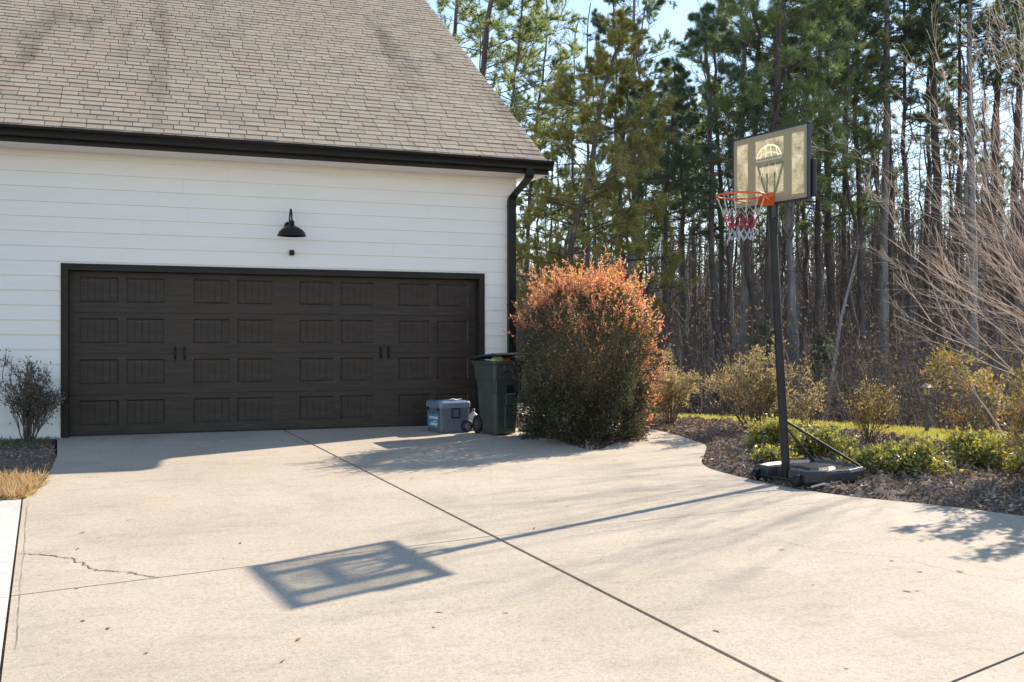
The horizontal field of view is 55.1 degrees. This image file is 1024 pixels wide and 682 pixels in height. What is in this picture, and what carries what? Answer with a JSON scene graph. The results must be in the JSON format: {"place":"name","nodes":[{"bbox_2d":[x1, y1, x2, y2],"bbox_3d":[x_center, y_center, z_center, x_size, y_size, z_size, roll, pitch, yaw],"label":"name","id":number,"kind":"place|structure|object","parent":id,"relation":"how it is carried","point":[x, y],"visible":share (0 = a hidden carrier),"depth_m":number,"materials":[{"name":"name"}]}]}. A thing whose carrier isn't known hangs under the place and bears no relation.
{"place":"outdoors","nodes":[
{"label":"outdoors","id":0,"kind":"place"},
{"bbox_2d":[0,499,20,661],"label":"sidewalk","id":1,"kind":"structure","parent":0,"point":[9,514],"depth_m":6.75,"materials":[{"name":"concrete"}]},
{"bbox_2d":[0,434,746,681],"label":"joint fill","id":2,"kind":"object","parent":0,"point":[6,627],"visible":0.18,"depth_m":5.63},
{"bbox_2d":[21,282,978,502],"bbox_3d":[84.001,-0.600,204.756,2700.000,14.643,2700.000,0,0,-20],"label":"ground","id":3,"kind":"structure","parent":0,"point":[55,446],"depth_m":88.69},
{"bbox_2d":[0,435,56,501],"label":"ground cover","id":4,"kind":"object","parent":3,"relation":"on","point":[25,467],"visible":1,"depth_m":10.25,"materials":[{"name":"brown plant"}]},
{"bbox_2d":[0,348,68,442],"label":"bare shrub","id":5,"kind":"object","parent":4,"relation":"on","point":[33,401],"visible":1,"depth_m":11.88,"materials":[{"name":"grey plant"}]},
{"bbox_2d":[0,0,554,442],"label":"garage","id":6,"kind":"structure","parent":3,"relation":"on","point":[166,166],"depth_m":13.61,"materials":[{"name":"paint"}]},
{"bbox_2d":[69,271,475,436],"bbox_3d":[-3.112,0.163,13.553,5.486,2.130,0.106,0,0,-20],"label":"garage door","id":7,"kind":"structure","parent":6,"relation":"in","point":[150,353],"depth_m":13.44,"materials":[{"name":"black metal"}]},
{"bbox_2d":[277,208,305,236],"bbox_3d":[-2.968,-1.594,13.183,0.380,0.380,0.530,0,0,-20],"label":"wall lamp","id":8,"kind":"object","parent":6,"relation":"attached to","point":[290,229],"visible":1,"depth_m":13.04,"materials":[{"name":"black metal"}]},
{"bbox_2d":[436,0,531,106],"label":"pine tree","id":9,"kind":"object","parent":3,"relation":"on","point":[469,15],"visible":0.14,"depth_m":34.23,"materials":[{"name":"green plant"}]},
{"bbox_2d":[426,0,582,148],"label":"pine tree","id":10,"kind":"object","parent":3,"relation":"on","point":[484,53],"visible":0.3,"depth_m":30.37,"materials":[{"name":"green plant"}]},
{"bbox_2d":[455,0,618,264],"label":"pine tree","id":11,"kind":"object","parent":3,"relation":"on","point":[502,5],"visible":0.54,"depth_m":28.85,"materials":[{"name":"green plant"}]},
{"bbox_2d":[519,104,587,280],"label":"pine tree","id":12,"kind":"object","parent":3,"relation":"on","point":[551,180],"visible":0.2,"depth_m":55.98,"materials":[{"name":"green plant"}]},
{"bbox_2d":[487,0,625,352],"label":"pine tree","id":13,"kind":"object","parent":3,"relation":"on","point":[529,96],"visible":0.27,"depth_m":31.55,"materials":[{"name":"green plant"}]},
{"bbox_2d":[516,177,611,356],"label":"pine tree","id":14,"kind":"object","parent":3,"relation":"on","point":[553,215],"visible":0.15,"depth_m":32.83,"materials":[{"name":"green plant"}]},
{"bbox_2d":[531,9,599,300],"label":"bare tree","id":15,"kind":"object","parent":3,"relation":"on","point":[568,232],"visible":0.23,"depth_m":41.06,"materials":[{"name":"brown wood"}]},
{"bbox_2d":[539,0,605,304],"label":"bare tree","id":16,"kind":"object","parent":3,"relation":"on","point":[588,149],"visible":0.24,"depth_m":39.86,"materials":[{"name":"brown wood"}]},
{"bbox_2d":[555,123,610,332],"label":"pine tree","id":17,"kind":"object","parent":3,"relation":"on","point":[599,161],"visible":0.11,"depth_m":57.16,"materials":[{"name":"green plant"}]},
{"bbox_2d":[501,243,672,446],"bbox_3d":[1.016,0.069,13.015,2.204,2.696,2.194,0,0,-20],"label":"bush","id":18,"kind":"object","parent":3,"relation":"on","point":[574,408],"visible":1,"depth_m":12.56,"materials":[{"name":"green plant"}]},
{"bbox_2d":[512,7,679,383],"bbox_3d":[1.392,-3.443,26.682,5.909,11.355,5.349,0,0,-20],"label":"pine tree","id":19,"kind":"object","parent":3,"relation":"on","point":[558,93],"visible":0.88,"depth_m":26.28,"materials":[{"name":"green plant"}]},
{"bbox_2d":[541,177,652,368],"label":"pine tree","id":20,"kind":"object","parent":3,"relation":"on","point":[590,220],"visible":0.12,"depth_m":34.87,"materials":[{"name":"green plant"}]},
{"bbox_2d":[553,0,655,304],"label":"pine tree","id":21,"kind":"object","parent":3,"relation":"on","point":[596,22],"visible":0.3,"depth_m":38.42,"materials":[{"name":"green plant"}]},
{"bbox_2d":[535,73,701,357],"bbox_3d":[2.975,-2.693,28.000,4.409,10.334,5.038,0,0,-20],"label":"pine tree","id":22,"kind":"object","parent":3,"relation":"on","point":[622,88],"visible":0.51,"depth_m":27.67,"materials":[{"name":"green plant"}]},
{"bbox_2d":[580,2,666,358],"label":"tree","id":23,"kind":"object","parent":3,"relation":"on","point":[630,267],"visible":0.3,"depth_m":31.39,"materials":[{"name":"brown plant"}]},
{"bbox_2d":[586,0,664,279],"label":"bare tree","id":24,"kind":"object","parent":3,"relation":"on","point":[637,55],"visible":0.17,"depth_m":37.83,"materials":[{"name":"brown wood"}]},
{"bbox_2d":[588,86,687,301],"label":"pine tree","id":25,"kind":"object","parent":3,"relation":"on","point":[632,104],"visible":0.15,"depth_m":34.66,"materials":[{"name":"green plant"}]},
{"bbox_2d":[591,0,689,368],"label":"pine tree","id":26,"kind":"object","parent":3,"relation":"on","point":[655,46],"visible":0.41,"depth_m":39.51,"materials":[{"name":"green plant"}]},
{"bbox_2d":[625,74,698,343],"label":"pine tree","id":27,"kind":"object","parent":3,"relation":"on","point":[657,84],"visible":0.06,"depth_m":46.73,"materials":[{"name":"green plant"}]},
{"bbox_2d":[645,180,695,361],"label":"bare tree","id":28,"kind":"object","parent":3,"relation":"on","point":[669,287],"visible":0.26,"depth_m":38.77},
{"bbox_2d":[615,57,726,412],"bbox_3d":[5.038,-3.027,29.876,3.566,11.306,3.265,0,0,41],"label":"pine tree","id":29,"kind":"object","parent":3,"relation":"on","point":[666,62],"visible":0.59,"depth_m":29.68,"materials":[{"name":"green plant"}]},
{"bbox_2d":[657,180,710,368],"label":"bare tree","id":30,"kind":"object","parent":3,"relation":"on","point":[696,304],"visible":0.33,"depth_m":46.05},
{"bbox_2d":[660,127,710,368],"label":"bare tree","id":31,"kind":"object","parent":3,"relation":"on","point":[688,303],"visible":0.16,"depth_m":42.05,"materials":[{"name":"brown plant"}]},
{"bbox_2d":[638,67,734,412],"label":"pine tree","id":32,"kind":"object","parent":3,"relation":"on","point":[702,133],"visible":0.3,"depth_m":32.56,"materials":[{"name":"green plant"}]},
{"bbox_2d":[656,109,718,409],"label":"pine tree","id":33,"kind":"object","parent":3,"relation":"on","point":[692,267],"visible":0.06,"depth_m":54.50,"materials":[{"name":"green plant"}]},
{"bbox_2d":[674,165,718,373],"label":"bare tree","id":34,"kind":"object","parent":3,"relation":"on","point":[695,297],"visible":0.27,"depth_m":51.36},
{"bbox_2d":[656,0,752,284],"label":"bare tree","id":35,"kind":"object","parent":3,"relation":"on","point":[708,167],"visible":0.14,"depth_m":37.41,"materials":[{"name":"brown plant"}]},
{"bbox_2d":[637,1,774,413],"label":"pine tree","id":36,"kind":"object","parent":3,"relation":"on","point":[696,40],"visible":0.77,"depth_m":29.18,"materials":[{"name":"green plant"}]},
{"bbox_2d":[685,84,746,370],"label":"pine tree","id":37,"kind":"object","parent":3,"relation":"on","point":[699,88],"visible":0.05,"depth_m":60.25,"materials":[{"name":"green plant"}]},
{"bbox_2d":[670,3,770,413],"bbox_3d":[6.943,-3.952,31.503,2.585,13.762,3.193,0,0,-32],"label":"bare tree","id":38,"kind":"object","parent":3,"relation":"on","point":[729,269],"visible":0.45,"depth_m":31.18,"materials":[{"name":"plant"}]},
{"bbox_2d":[690,123,764,361],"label":"bare tree","id":39,"kind":"object","parent":3,"relation":"on","point":[735,261],"visible":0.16,"depth_m":46.90,"materials":[{"name":"brown wood"}]},
{"bbox_2d":[679,0,780,409],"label":"bare tree","id":40,"kind":"object","parent":3,"relation":"on","point":[721,287],"visible":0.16,"depth_m":33.10,"materials":[{"name":"plant"}]},
{"bbox_2d":[697,56,765,413],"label":"bare tree","id":41,"kind":"object","parent":3,"relation":"on","point":[731,294],"visible":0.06,"depth_m":38.00,"materials":[{"name":"brown plant"}]},
{"bbox_2d":[663,0,815,415],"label":"pine tree","id":42,"kind":"object","parent":3,"relation":"on","point":[744,307],"visible":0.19,"depth_m":33.77,"materials":[{"name":"green plant"}]},
{"bbox_2d":[692,2,830,415],"bbox_3d":[7.912,-7.427,31.511,4.562,21.028,4.171,0,0,6],"label":"pine tree","id":43,"kind":"object","parent":3,"relation":"on","point":[748,276],"visible":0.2,"depth_m":31.41,"materials":[{"name":"plant"}]},
{"bbox_2d":[738,323,793,413],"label":"evergreen sapling","id":44,"kind":"object","parent":3,"relation":"on","point":[764,334],"visible":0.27,"depth_m":26.96,"materials":[{"name":"plant"}]},
{"bbox_2d":[516,256,1023,433],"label":"thicket","id":45,"kind":"object","parent":3,"relation":"on","point":[698,402],"visible":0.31,"depth_m":23.33,"materials":[{"name":"brown plant"}]},
{"bbox_2d":[516,411,1023,515],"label":"mulch","id":46,"kind":"object","parent":3,"relation":"on","point":[974,487],"visible":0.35,"depth_m":9.97,"materials":[{"name":"wood"}]},
{"bbox_2d":[642,345,703,424],"bbox_3d":[2.356,0.655,14.560,0.982,1.266,1.356,0,0,37],"label":"deciduous shrub","id":47,"kind":"object","parent":46,"relation":"on","point":[672,388],"visible":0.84,"depth_m":14.49,"materials":[{"name":"beige plant"}]},
{"bbox_2d":[698,334,827,428],"bbox_3d":[3.447,0.574,13.871,1.927,1.504,1.394,0,0,-20],"label":"deciduous shrub","id":48,"kind":"object","parent":46,"relation":"on","point":[759,379],"visible":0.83,"depth_m":13.78,"materials":[{"name":"beige plant"}]},
{"bbox_2d":[741,443,803,462],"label":"evergreen shrub","id":49,"kind":"object","parent":46,"relation":"on","point":[768,453],"visible":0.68,"depth_m":10.87,"materials":[{"name":"green plant"}]},
{"bbox_2d":[743,409,805,449],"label":"evergreen shrub","id":50,"kind":"object","parent":46,"relation":"on","point":[765,432],"visible":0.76,"depth_m":11.77,"materials":[{"name":"green plant"}]},
{"bbox_2d":[716,121,864,486],"bbox_3d":[2.734,-0.325,9.748,1.712,3.470,1.022,0,0,-31],"label":"basketball hoop","id":51,"kind":"object","parent":46,"relation":"on","point":[800,473],"visible":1,"depth_m":9.65,"materials":[{"name":"metal"}]},
{"bbox_2d":[787,382,825,429],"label":"twiggy shrub","id":52,"kind":"object","parent":46,"relation":"on","point":[804,412],"visible":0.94,"depth_m":13.53,"materials":[{"name":"beige plant"}]},
{"bbox_2d":[788,421,861,457],"bbox_3d":[3.539,1.185,11.418,0.867,0.492,0.861,0,0,-20],"label":"evergreen shrub","id":53,"kind":"object","parent":46,"relation":"on","point":[828,436],"visible":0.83,"depth_m":11.27,"materials":[{"name":"green plant"}]},
{"bbox_2d":[832,377,902,442],"bbox_3d":[4.689,0.903,12.656,1.010,0.936,0.946,0,0,-20],"label":"twiggy shrub","id":54,"kind":"object","parent":46,"relation":"on","point":[865,416],"visible":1,"depth_m":12.68,"materials":[{"name":"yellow plant"}]},
{"bbox_2d":[835,442,903,476],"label":"evergreen shrub","id":55,"kind":"object","parent":46,"relation":"on","point":[864,460],"visible":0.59,"depth_m":10.28,"materials":[{"name":"green plant"}]},
{"bbox_2d":[869,433,963,476],"bbox_3d":[4.116,1.221,10.267,0.918,0.540,0.862,0,0,-20],"label":"evergreen shrub","id":56,"kind":"object","parent":46,"relation":"on","point":[924,456],"visible":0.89,"depth_m":10.14,"materials":[{"name":"green plant"}]},
{"bbox_2d":[916,341,1012,453],"bbox_3d":[5.391,0.692,11.634,1.075,1.416,0.616,0,0,40],"label":"leaning shrub","id":57,"kind":"object","parent":46,"relation":"on","point":[938,361],"visible":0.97,"depth_m":11.73,"materials":[{"name":"yellow plant"}]},
{"bbox_2d":[935,382,1011,438],"bbox_3d":[5.790,0.909,12.226,0.847,0.989,0.826,0,0,-30],"label":"twiggy shrub","id":58,"kind":"object","parent":46,"relation":"on","point":[960,415],"visible":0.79,"depth_m":12.17,"materials":[{"name":"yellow plant"}]},
{"bbox_2d":[941,421,1022,469],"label":"evergreen shrub","id":59,"kind":"object","parent":46,"relation":"on","point":[972,446],"visible":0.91,"depth_m":10.71,"materials":[{"name":"green plant"}]},
{"bbox_2d":[971,359,1023,467],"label":"tall shrub","id":60,"kind":"object","parent":46,"relation":"on","point":[1016,428],"visible":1,"depth_m":9.79,"materials":[{"name":"yellow plant"}]},
{"bbox_2d":[1002,445,1023,476],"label":"evergreen shrub","id":61,"kind":"object","parent":46,"relation":"on","point":[1016,464],"visible":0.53,"depth_m":10.20,"materials":[{"name":"green plant"}]},
{"bbox_2d":[516,181,1023,402],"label":"distant woods","id":62,"kind":"object","parent":3,"relation":"on","point":[704,284],"visible":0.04,"depth_m":75.61,"materials":[{"name":"plant"}]},
{"bbox_2d":[671,0,870,415],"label":"pine tree","id":63,"kind":"object","parent":3,"relation":"on","point":[780,52],"visible":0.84,"depth_m":28.99,"materials":[{"name":"green plant"}]},
{"bbox_2d":[736,102,809,312],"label":"bare tree","id":64,"kind":"object","parent":3,"relation":"on","point":[756,250],"visible":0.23,"depth_m":34.42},
{"bbox_2d":[757,120,823,370],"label":"bare tree","id":65,"kind":"object","parent":3,"relation":"on","point":[786,275],"visible":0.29,"depth_m":35.07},
{"bbox_2d":[713,0,876,397],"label":"pine tree","id":66,"kind":"object","parent":3,"relation":"on","point":[834,172],"visible":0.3,"depth_m":32.17,"materials":[{"name":"green plant"}]},
{"bbox_2d":[755,2,845,375],"bbox_3d":[10.726,-5.751,36.287,4.109,18.942,3.757,0,0,-40],"label":"bare tree","id":67,"kind":"object","parent":3,"relation":"on","point":[805,281],"visible":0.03,"depth_m":36.41,"materials":[{"name":"brown wood"}]},
{"bbox_2d":[768,0,838,408],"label":"bare tree","id":68,"kind":"object","parent":3,"relation":"on","point":[790,253],"visible":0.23,"depth_m":32.07,"materials":[{"name":"brown plant"}]},
{"bbox_2d":[785,97,838,367],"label":"bare tree","id":69,"kind":"object","parent":3,"relation":"on","point":[800,267],"visible":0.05,"depth_m":45.21,"materials":[{"name":"brown wood"}]},
{"bbox_2d":[798,332,852,417],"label":"evergreen sapling","id":70,"kind":"object","parent":3,"relation":"on","point":[822,342],"visible":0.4,"depth_m":28.91,"materials":[{"name":"plant"}]},
{"bbox_2d":[778,0,884,421],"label":"pine tree","id":71,"kind":"object","parent":3,"relation":"on","point":[818,281],"visible":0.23,"depth_m":32.92,"materials":[{"name":"green plant"}]},
{"bbox_2d":[751,0,915,420],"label":"pine tree","id":72,"kind":"object","parent":3,"relation":"on","point":[862,87],"visible":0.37,"depth_m":33.00,"materials":[{"name":"green plant"}]},
{"bbox_2d":[823,255,856,421],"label":"leaning dead sapling","id":73,"kind":"object","parent":3,"relation":"on","point":[840,322],"visible":0.61,"depth_m":24.91,"materials":[{"name":"wood"}]},
{"bbox_2d":[802,118,882,359],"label":"bare tree","id":74,"kind":"object","parent":3,"relation":"on","point":[844,286],"visible":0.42,"depth_m":34.34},
{"bbox_2d":[797,0,914,399],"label":"pine tree","id":75,"kind":"object","parent":3,"relation":"on","point":[878,6],"visible":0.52,"depth_m":32.70,"materials":[{"name":"green plant"}]},
{"bbox_2d":[807,0,905,422],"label":"bare tree","id":76,"kind":"object","parent":3,"relation":"on","point":[854,254],"visible":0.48,"depth_m":31.77,"materials":[{"name":"brown wood"}]},
{"bbox_2d":[791,11,922,416],"bbox_3d":[12.492,-5.825,36.382,4.404,19.065,4.142,0,0,-26],"label":"pine tree","id":77,"kind":"object","parent":3,"relation":"on","point":[843,264],"visible":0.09,"depth_m":35.95,"materials":[{"name":"green plant"}]},
{"bbox_2d":[838,153,899,393],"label":"bare tree","id":78,"kind":"object","parent":3,"relation":"on","point":[874,284],"visible":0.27,"depth_m":37.54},
{"bbox_2d":[850,153,903,385],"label":"bare tree","id":79,"kind":"object","parent":3,"relation":"on","point":[875,310],"visible":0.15,"depth_m":38.16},
{"bbox_2d":[853,112,915,380],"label":"pine tree","id":80,"kind":"object","parent":3,"relation":"on","point":[896,170],"visible":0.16,"depth_m":59.81,"materials":[{"name":"green plant"}]},
{"bbox_2d":[853,82,920,298],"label":"bare tree","id":81,"kind":"object","parent":3,"relation":"on","point":[877,192],"visible":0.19,"depth_m":40.85,"materials":[{"name":"plant"}]},
{"bbox_2d":[829,0,951,417],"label":"pine tree","id":82,"kind":"object","parent":3,"relation":"on","point":[883,275],"visible":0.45,"depth_m":33.85,"materials":[{"name":"green plant"}]},
{"bbox_2d":[836,0,949,420],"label":"pine tree","id":83,"kind":"object","parent":3,"relation":"on","point":[892,192],"visible":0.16,"depth_m":35.43,"materials":[{"name":"green plant"}]},
{"bbox_2d":[850,0,961,417],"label":"pine tree","id":84,"kind":"object","parent":3,"relation":"on","point":[920,48],"visible":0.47,"depth_m":34.85,"materials":[{"name":"green plant"}]},
{"bbox_2d":[803,0,1023,375],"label":"bare crape tree","id":85,"kind":"object","parent":3,"relation":"on","point":[988,255],"visible":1,"depth_m":14.56,"materials":[{"name":"plant"}]},
{"bbox_2d":[863,50,965,423],"bbox_3d":[13.589,-3.209,33.396,3.235,13.663,2.805,0,0,19],"label":"bare tree","id":86,"kind":"object","parent":3,"relation":"on","point":[908,250],"visible":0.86,"depth_m":33.21,"materials":[{"name":"plant"}]},
{"bbox_2d":[876,66,952,364],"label":"bare tree","id":87,"kind":"object","parent":3,"relation":"on","point":[914,259],"visible":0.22,"depth_m":49.85,"materials":[{"name":"brown wood"}]},
{"bbox_2d":[876,123,954,391],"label":"bare tree","id":88,"kind":"object","parent":3,"relation":"on","point":[919,311],"visible":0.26,"depth_m":45.39,"materials":[{"name":"brown wood"}]},
{"bbox_2d":[877,0,980,391],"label":"pine tree","id":89,"kind":"object","parent":3,"relation":"on","point":[953,86],"visible":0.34,"depth_m":37.91,"materials":[{"name":"green plant"}]},
{"bbox_2d":[874,0,1004,430],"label":"pine tree","id":90,"kind":"object","parent":3,"relation":"on","point":[936,173],"visible":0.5,"depth_m":34.41,"materials":[{"name":"green plant"}]},
{"bbox_2d":[902,65,996,421],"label":"bare tree","id":91,"kind":"object","parent":3,"relation":"on","point":[952,213],"visible":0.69,"depth_m":34.24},
{"bbox_2d":[918,128,987,350],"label":"bare tree","id":92,"kind":"object","parent":3,"relation":"on","point":[950,223],"visible":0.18,"depth_m":39.77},
{"bbox_2d":[911,78,1007,344],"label":"pine tree","id":93,"kind":"object","parent":3,"relation":"on","point":[953,155],"visible":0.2,"depth_m":53.63,"materials":[{"name":"green plant"}]},
{"bbox_2d":[906,0,1022,397],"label":"pine tree","id":94,"kind":"object","parent":3,"relation":"on","point":[993,81],"visible":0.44,"depth_m":35.96,"materials":[{"name":"green plant"}]},
{"bbox_2d":[909,0,1023,423],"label":"pine tree","id":95,"kind":"object","parent":3,"relation":"on","point":[971,230],"visible":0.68,"depth_m":33.46,"materials":[{"name":"green plant"}]},
{"bbox_2d":[917,0,1020,412],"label":"pine tree","id":96,"kind":"object","parent":3,"relation":"on","point":[965,182],"visible":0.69,"depth_m":34.00,"materials":[{"name":"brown plant"}]},
{"bbox_2d":[949,75,1012,358],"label":"bare tree","id":97,"kind":"object","parent":3,"relation":"on","point":[983,206],"visible":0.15,"depth_m":48.86,"materials":[{"name":"brown wood"}]},
{"bbox_2d":[940,82,1022,404],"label":"bare tree","id":98,"kind":"object","parent":3,"relation":"on","point":[986,278],"visible":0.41,"depth_m":35.71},
{"bbox_2d":[943,0,1023,416],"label":"pine tree","id":99,"kind":"object","parent":3,"relation":"on","point":[994,208],"visible":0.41,"depth_m":35.75,"materials":[{"name":"green plant"}]},
{"bbox_2d":[952,122,1021,366],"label":"pine tree","id":100,"kind":"object","parent":3,"relation":"on","point":[985,211],"visible":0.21,"depth_m":49.56,"materials":[{"name":"green plant"}]},
{"bbox_2d":[955,0,1023,425],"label":"pine tree","id":101,"kind":"object","parent":3,"relation":"on","point":[1017,122],"visible":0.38,"depth_m":34.87,"materials":[{"name":"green plant"}]},
{"bbox_2d":[961,29,1023,384],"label":"bare tree","id":102,"kind":"object","parent":3,"relation":"on","point":[1001,290],"visible":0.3,"depth_m":37.47,"materials":[{"name":"plant"}]},
{"bbox_2d":[1,403,1023,681],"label":"driveway","id":103,"kind":"structure","parent":0,"point":[253,555],"depth_m":6.37,"materials":[{"name":"concrete"}]},
{"bbox_2d":[426,399,472,432],"bbox_3d":[-0.874,1.038,13.620,0.512,0.436,0.518,0,0,-31],"label":"cooler","id":104,"kind":"object","parent":103,"relation":"on","point":[447,416],"visible":0.98,"depth_m":13.44,"materials":[{"name":"white plastic"}]},
{"bbox_2d":[470,353,524,433],"bbox_3d":[-0.192,0.714,13.391,0.556,1.112,0.597,0,0,-37],"label":"trash bin","id":105,"kind":"object","parent":103,"relation":"on","point":[499,387],"visible":0.95,"depth_m":13.21,"materials":[{"name":"plastic"}]},
{"bbox_2d":[425,0,1023,289],"label":"sky","id":106,"kind":"structure","parent":0,"point":[675,20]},
{"bbox_2d":[621,413,1023,446],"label":"grass","id":107,"kind":"structure","parent":0,"point":[909,431],"depth_m":14.60,"materials":[{"name":"plant"}]},
{"bbox_2d":[921,384,933,430],"bbox_3d":[6.001,0.962,14.200,0.135,0.690,0.135,0,0,-30],"label":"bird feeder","id":108,"kind":"object","parent":107,"relation":"on","point":[926,389],"visible":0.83,"depth_m":14.18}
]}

